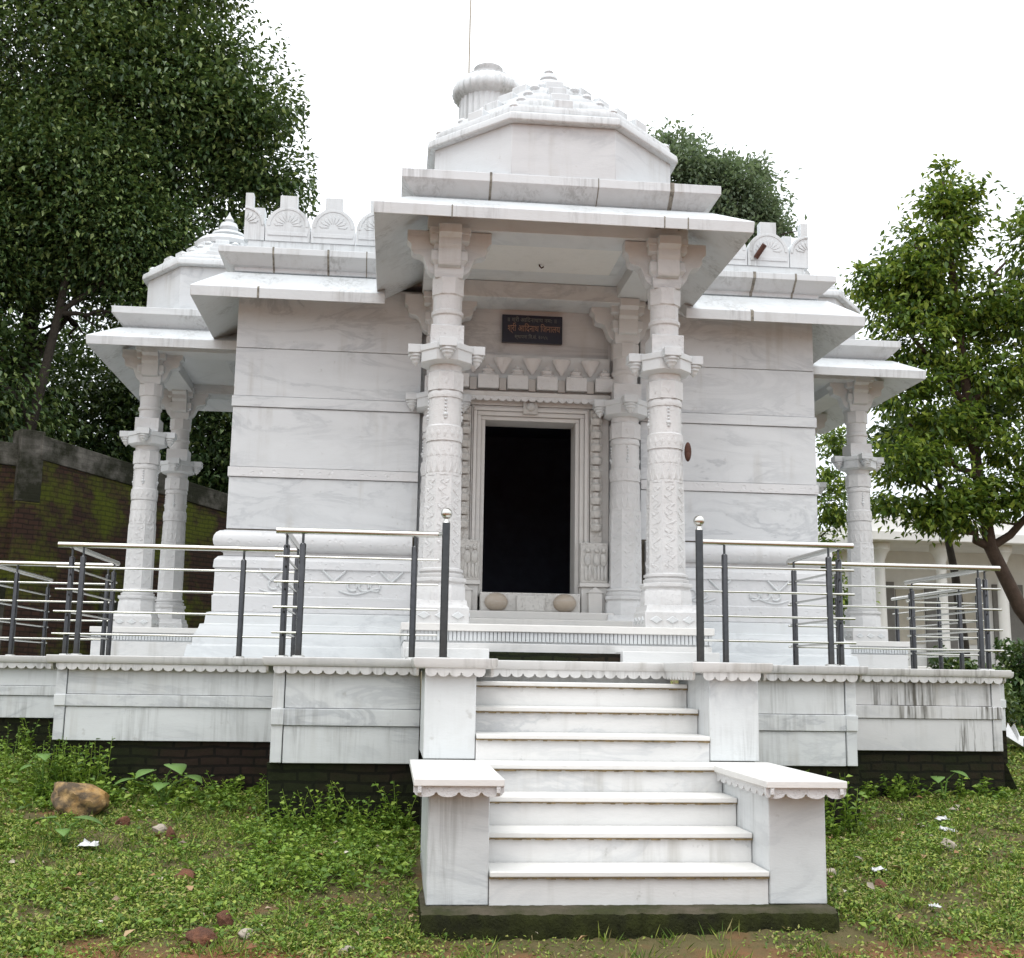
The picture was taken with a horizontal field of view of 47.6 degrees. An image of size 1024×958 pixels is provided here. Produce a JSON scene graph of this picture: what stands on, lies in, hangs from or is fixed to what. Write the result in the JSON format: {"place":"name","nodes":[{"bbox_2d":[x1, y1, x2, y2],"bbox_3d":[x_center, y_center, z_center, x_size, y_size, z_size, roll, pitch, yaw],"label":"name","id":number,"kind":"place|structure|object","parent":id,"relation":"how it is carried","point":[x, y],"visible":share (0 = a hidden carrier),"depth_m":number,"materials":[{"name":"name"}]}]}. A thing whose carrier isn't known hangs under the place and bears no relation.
{"place":"outdoors","nodes":[
{"label":"outdoors","id":0,"kind":"place"},
{"bbox_2d":[0,672,1023,957],"bbox_3d":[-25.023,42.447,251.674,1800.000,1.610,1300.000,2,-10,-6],"label":"ground","id":1,"kind":"structure","parent":0,"point":[756,948],"depth_m":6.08,"materials":[{"name":"green plant"}]},
{"bbox_2d":[19,753,50,795],"bbox_3d":[-3.678,2.327,8.992,0.240,0.397,0.159,-2,-10,14],"label":"broadleaf plant","id":2,"kind":"object","parent":1,"relation":"on","point":[45,756],"visible":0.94,"depth_m":9.02,"materials":[{"name":"green plant"}]},
{"bbox_2d":[30,816,104,841],"bbox_3d":[-2.857,2.259,7.433,0.472,0.186,0.204,2,-10,-6],"label":"broadleaf plant","id":3,"kind":"object","parent":1,"relation":"on","point":[63,832],"visible":0.98,"depth_m":7.46,"materials":[{"name":"green plant"}]},
{"bbox_2d":[51,782,109,819],"bbox_3d":[-3.141,2.363,8.450,0.407,0.329,0.432,5,-10,-23],"label":"boulder","id":4,"kind":"object","parent":1,"relation":"on","point":[85,799],"visible":0.81,"depth_m":8.31,"materials":[{"name":"brown stone"}]},
{"bbox_2d":[77,838,98,846],"bbox_3d":[-2.679,2.303,7.359,0.139,0.046,0.091,2,-10,-6],"label":"paper scrap","id":5,"kind":"object","parent":1,"relation":"on","point":[85,843],"visible":1,"depth_m":7.36,"materials":[{"name":"white paper"}]},
{"bbox_2d":[0,68,221,430],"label":"slender tree","id":6,"kind":"object","parent":1,"relation":"on","point":[112,285],"visible":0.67,"depth_m":19.87,"materials":[{"name":"green plant"}]},
{"bbox_2d":[0,429,227,695],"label":"brick wall","id":7,"kind":"structure","parent":1,"relation":"on","point":[53,492],"depth_m":17.77,"materials":[{"name":"brick"}]},
{"bbox_2d":[0,301,232,493],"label":"spreading tree","id":8,"kind":"object","parent":1,"relation":"on","point":[210,433],"visible":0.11,"depth_m":24.01,"materials":[{"name":"green plant"}]},
{"bbox_2d":[115,816,129,826],"bbox_3d":[-2.713,2.392,8.087,0.102,0.097,0.073,5,-11,-26],"label":"brick lump","id":9,"kind":"object","parent":1,"relation":"on","point":[123,820],"visible":0.81,"depth_m":8.06,"materials":[{"name":"red brick"}]},
{"bbox_2d":[113,763,201,804],"bbox_3d":[-2.703,2.347,8.861,0.655,0.333,0.307,2,-10,-6],"label":"broadleaf plant","id":10,"kind":"object","parent":1,"relation":"on","point":[179,768],"visible":0.94,"depth_m":8.92,"materials":[{"name":"green plant"}]},
{"bbox_2d":[152,824,166,832],"bbox_3d":[-2.412,2.395,7.961,0.102,0.062,0.100,2,-10,-6],"label":"stone","id":11,"kind":"object","parent":1,"relation":"on","point":[160,827],"visible":0.88,"depth_m":7.93,"materials":[{"name":"grey stone"}]},
{"bbox_2d":[0,0,320,443],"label":"tall tree","id":12,"kind":"object","parent":1,"relation":"on","point":[193,92],"visible":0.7,"depth_m":20.85,"materials":[{"name":"green plant"}]},
{"bbox_2d":[166,826,175,842],"bbox_3d":[-2.265,2.375,7.718,0.063,0.142,0.068,-1,-10,14],"label":"brick lump","id":13,"kind":"object","parent":1,"relation":"on","point":[170,831],"visible":0.59,"depth_m":7.70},
{"bbox_2d":[174,868,195,881],"bbox_3d":[-1.900,2.316,6.757,0.122,0.098,0.115,2,-10,-6],"label":"brick lump","id":14,"kind":"object","parent":1,"relation":"on","point":[190,872],"visible":0.45,"depth_m":6.73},
{"bbox_2d":[185,926,217,947],"bbox_3d":[-1.498,2.222,5.608,0.157,0.105,0.120,2,-10,-6],"label":"brick lump","id":15,"kind":"object","parent":1,"relation":"on","point":[201,935],"visible":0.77,"depth_m":5.58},
{"bbox_2d":[216,910,233,927],"bbox_3d":[-1.460,2.257,5.922,0.094,0.109,0.098,2,-10,-6],"label":"brick lump","id":16,"kind":"object","parent":1,"relation":"on","point":[223,918],"visible":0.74,"depth_m":5.89,"materials":[{"name":"red brick"}]},
{"bbox_2d":[238,928,255,939],"bbox_3d":[-1.306,2.243,5.722,0.079,0.060,0.082,-6,-12,36],"label":"brick lump","id":17,"kind":"object","parent":1,"relation":"on","point":[241,934],"visible":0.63,"depth_m":5.70,"materials":[{"name":"beige stone"}]},
{"bbox_2d":[337,945,354,954],"bbox_3d":[-0.800,2.258,5.555,0.095,0.049,0.079,2,-10,-6],"label":"brick lump","id":18,"kind":"object","parent":1,"relation":"on","point":[345,947],"visible":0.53,"depth_m":5.53,"materials":[{"name":"grey stone"}]},
{"bbox_2d":[0,654,1013,836],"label":"stone platform","id":19,"kind":"structure","parent":1,"relation":"on","point":[287,726],"depth_m":8.74,"materials":[{"name":"white stone"}]},
{"bbox_2d":[0,508,451,658],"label":"steel railing","id":20,"kind":"object","parent":19,"relation":"on","point":[295,633],"visible":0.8,"depth_m":9.66,"materials":[{"name":"silver metal"}]},
{"bbox_2d":[86,0,925,668],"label":"marble temple","id":21,"kind":"structure","parent":19,"relation":"on","point":[372,372],"depth_m":11.56,"materials":[{"name":"stone"}]},
{"bbox_2d":[502,314,561,345],"bbox_3d":[0.205,-1.530,11.928,0.620,0.290,0.052,2,-10,-6],"label":"name plaque","id":22,"kind":"object","parent":21,"relation":"attached to","point":[529,329],"visible":1,"depth_m":11.91,"materials":[{"name":"black stone"}]},
{"bbox_2d":[684,442,690,461],"bbox_3d":[1.502,-0.232,9.920,0.060,0.170,0.087,2,-10,-6],"label":"wasp nest","id":23,"kind":"object","parent":21,"relation":"attached to","point":[687,451],"visible":1,"depth_m":9.89,"materials":[{"name":"brown"}]},
{"bbox_2d":[693,515,1003,669],"bbox_3d":[3.810,1.270,11.167,1.778,1.109,6.850,-5,-11,30],"label":"steel railing","id":24,"kind":"object","parent":19,"relation":"on","point":[977,587],"visible":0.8,"depth_m":10.25,"materials":[{"name":"silver metal"}]},
{"bbox_2d":[0,715,1023,957],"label":"weeds","id":25,"kind":"object","parent":1,"relation":"on","point":[395,853],"visible":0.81,"depth_m":7.84,"materials":[{"name":"green plant"}]},
{"bbox_2d":[1,791,1023,954],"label":"leaf litter","id":26,"kind":"object","parent":1,"relation":"on","point":[370,915],"visible":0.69,"depth_m":6.82,"materials":[{"name":"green plant"}]},
{"bbox_2d":[410,681,846,941],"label":"marble staircase","id":27,"kind":"structure","parent":1,"relation":"on","point":[568,810],"depth_m":6.57,"materials":[{"name":"stone"}]},
{"bbox_2d":[646,114,807,247],"bbox_3d":[7.038,-2.862,39.324,8.281,19.036,4.503,2,-10,-6],"label":"distant tree","id":28,"kind":"object","parent":1,"relation":"on","point":[747,194],"visible":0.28,"depth_m":39.45,"materials":[{"name":"green plant"}]},
{"bbox_2d":[826,868,835,875],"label":"brick lump","id":29,"kind":"object","parent":1,"relation":"on","point":[832,869],"visible":0.41,"depth_m":7.26,"materials":[{"name":"beige stone"}]},
{"bbox_2d":[815,424,880,624],"bbox_3d":[7.760,1.825,29.449,2.933,6.770,2.209,2,-10,-6],"label":"garden tree","id":30,"kind":"object","parent":1,"relation":"on","point":[833,515],"visible":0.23,"depth_m":29.56,"materials":[{"name":"green plant"}]},
{"bbox_2d":[869,866,886,871],"bbox_3d":[2.300,2.437,7.273,0.111,0.033,0.086,2,-10,-6],"label":"paper scrap","id":31,"kind":"object","parent":1,"relation":"on","point":[881,868],"visible":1,"depth_m":7.25,"materials":[{"name":"white paper"}]},
{"bbox_2d":[874,879,887,889],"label":"brick lump","id":32,"kind":"object","parent":1,"relation":"on","point":[879,882],"visible":0.5,"depth_m":6.94,"materials":[{"name":"red brick"}]},
{"bbox_2d":[818,516,1023,668],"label":"white building","id":33,"kind":"structure","parent":1,"relation":"on","point":[888,548],"depth_m":32.52,"materials":[{"name":"beige paint"}]},
{"bbox_2d":[886,582,895,640],"bbox_3d":[10.253,4.038,32.443,0.900,2.340,0.110,2,-10,-6],"label":"doorway","id":34,"kind":"structure","parent":33,"relation":"in","point":[889,591],"depth_m":32.47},
{"bbox_2d":[895,589,924,643],"bbox_3d":[11.151,3.851,32.573,0.800,1.500,0.100,2,-10,-6],"label":"window","id":35,"kind":"structure","parent":33,"relation":"in","point":[903,622],"depth_m":32.52,"materials":[{"name":"beige paint"}]},
{"bbox_2d":[924,583,957,665],"bbox_3d":[12.043,4.096,32.621,0.900,2.340,0.110,2,-10,-6],"label":"doorway","id":36,"kind":"structure","parent":33,"relation":"in","point":[954,644],"depth_m":32.58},
{"bbox_2d":[962,591,984,644],"bbox_3d":[13.041,3.912,32.761,0.800,1.500,0.100,2,-10,-6],"label":"window","id":37,"kind":"structure","parent":33,"relation":"in","point":[969,597],"depth_m":32.71,"materials":[{"name":"beige paint"}]},
{"bbox_2d":[991,584,1023,663],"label":"doorway","id":38,"kind":"structure","parent":33,"relation":"in","point":[1017,627],"depth_m":32.78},
{"bbox_2d":[835,154,1023,623],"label":"leaning tree","id":39,"kind":"object","parent":1,"relation":"on","point":[911,291],"visible":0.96,"depth_m":18.42,"materials":[{"name":"green plant"}]},
{"bbox_2d":[928,903,941,907],"bbox_3d":[2.370,2.390,6.526,0.068,0.027,0.057,2,-10,-6],"label":"paper scrap","id":40,"kind":"object","parent":1,"relation":"on","point":[935,905],"visible":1,"depth_m":6.51,"materials":[{"name":"white paper"}]},
{"bbox_2d":[935,815,949,819],"bbox_3d":[3.282,2.589,8.875,0.114,0.036,0.092,2,-10,-6],"label":"paper scrap","id":41,"kind":"object","parent":1,"relation":"on","point":[940,818],"visible":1,"depth_m":8.87,"materials":[{"name":"white paper"}]},
{"bbox_2d":[866,377,1023,665],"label":"thin tree","id":42,"kind":"object","parent":1,"relation":"on","point":[994,409],"visible":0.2,"depth_m":19.90,"materials":[{"name":"green plant"}]},
{"bbox_2d":[939,826,956,831],"bbox_3d":[3.188,2.551,8.469,0.140,0.048,0.095,2,-10,-6],"label":"paper scrap","id":43,"kind":"object","parent":1,"relation":"on","point":[941,828],"visible":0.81,"depth_m":8.45,"materials":[{"name":"white paper"}]},
{"bbox_2d":[940,838,956,850],"bbox_3d":[2.976,2.508,7.949,0.117,0.108,0.086,4,-10,-17],"label":"brick lump","id":44,"kind":"object","parent":1,"relation":"on","point":[953,844],"visible":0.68,"depth_m":7.91,"materials":[{"name":"beige stone"}]},
{"bbox_2d":[931,771,968,801],"bbox_3d":[3.662,2.590,9.749,0.308,0.271,0.187,2,-10,-6],"label":"broadleaf plant","id":45,"kind":"object","parent":1,"relation":"on","point":[938,779],"visible":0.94,"depth_m":9.78,"materials":[{"name":"green plant"}]},
{"bbox_2d":[926,645,1023,721],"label":"shrub","id":46,"kind":"object","parent":1,"relation":"on","point":[951,662],"visible":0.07,"depth_m":15.29,"materials":[{"name":"green plant"}]},
{"bbox_2d":[992,637,1023,725],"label":"shrub","id":47,"kind":"object","parent":1,"relation":"on","point":[1015,665],"visible":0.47,"depth_m":16.34,"materials":[{"name":"green plant"}]},
{"bbox_2d":[1004,761,1018,791],"bbox_3d":[4.414,2.555,10.612,0.256,0.620,0.343,2,-10,-6],"label":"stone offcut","id":48,"kind":"object","parent":1,"relation":"on","point":[1009,782],"visible":0.02,"depth_m":10.47,"materials":[{"name":"stone"}]},
{"bbox_2d":[1006,724,1023,746],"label":"plastic sheet","id":49,"kind":"object","parent":1,"relation":"on","point":[1014,737],"visible":0.68,"depth_m":12.86,"materials":[{"name":"white plastic"}]},
{"bbox_2d":[0,0,1023,671],"label":"sky","id":50,"kind":"structure","parent":0,"point":[860,96],"materials":[{"name":"white"}]}
]}

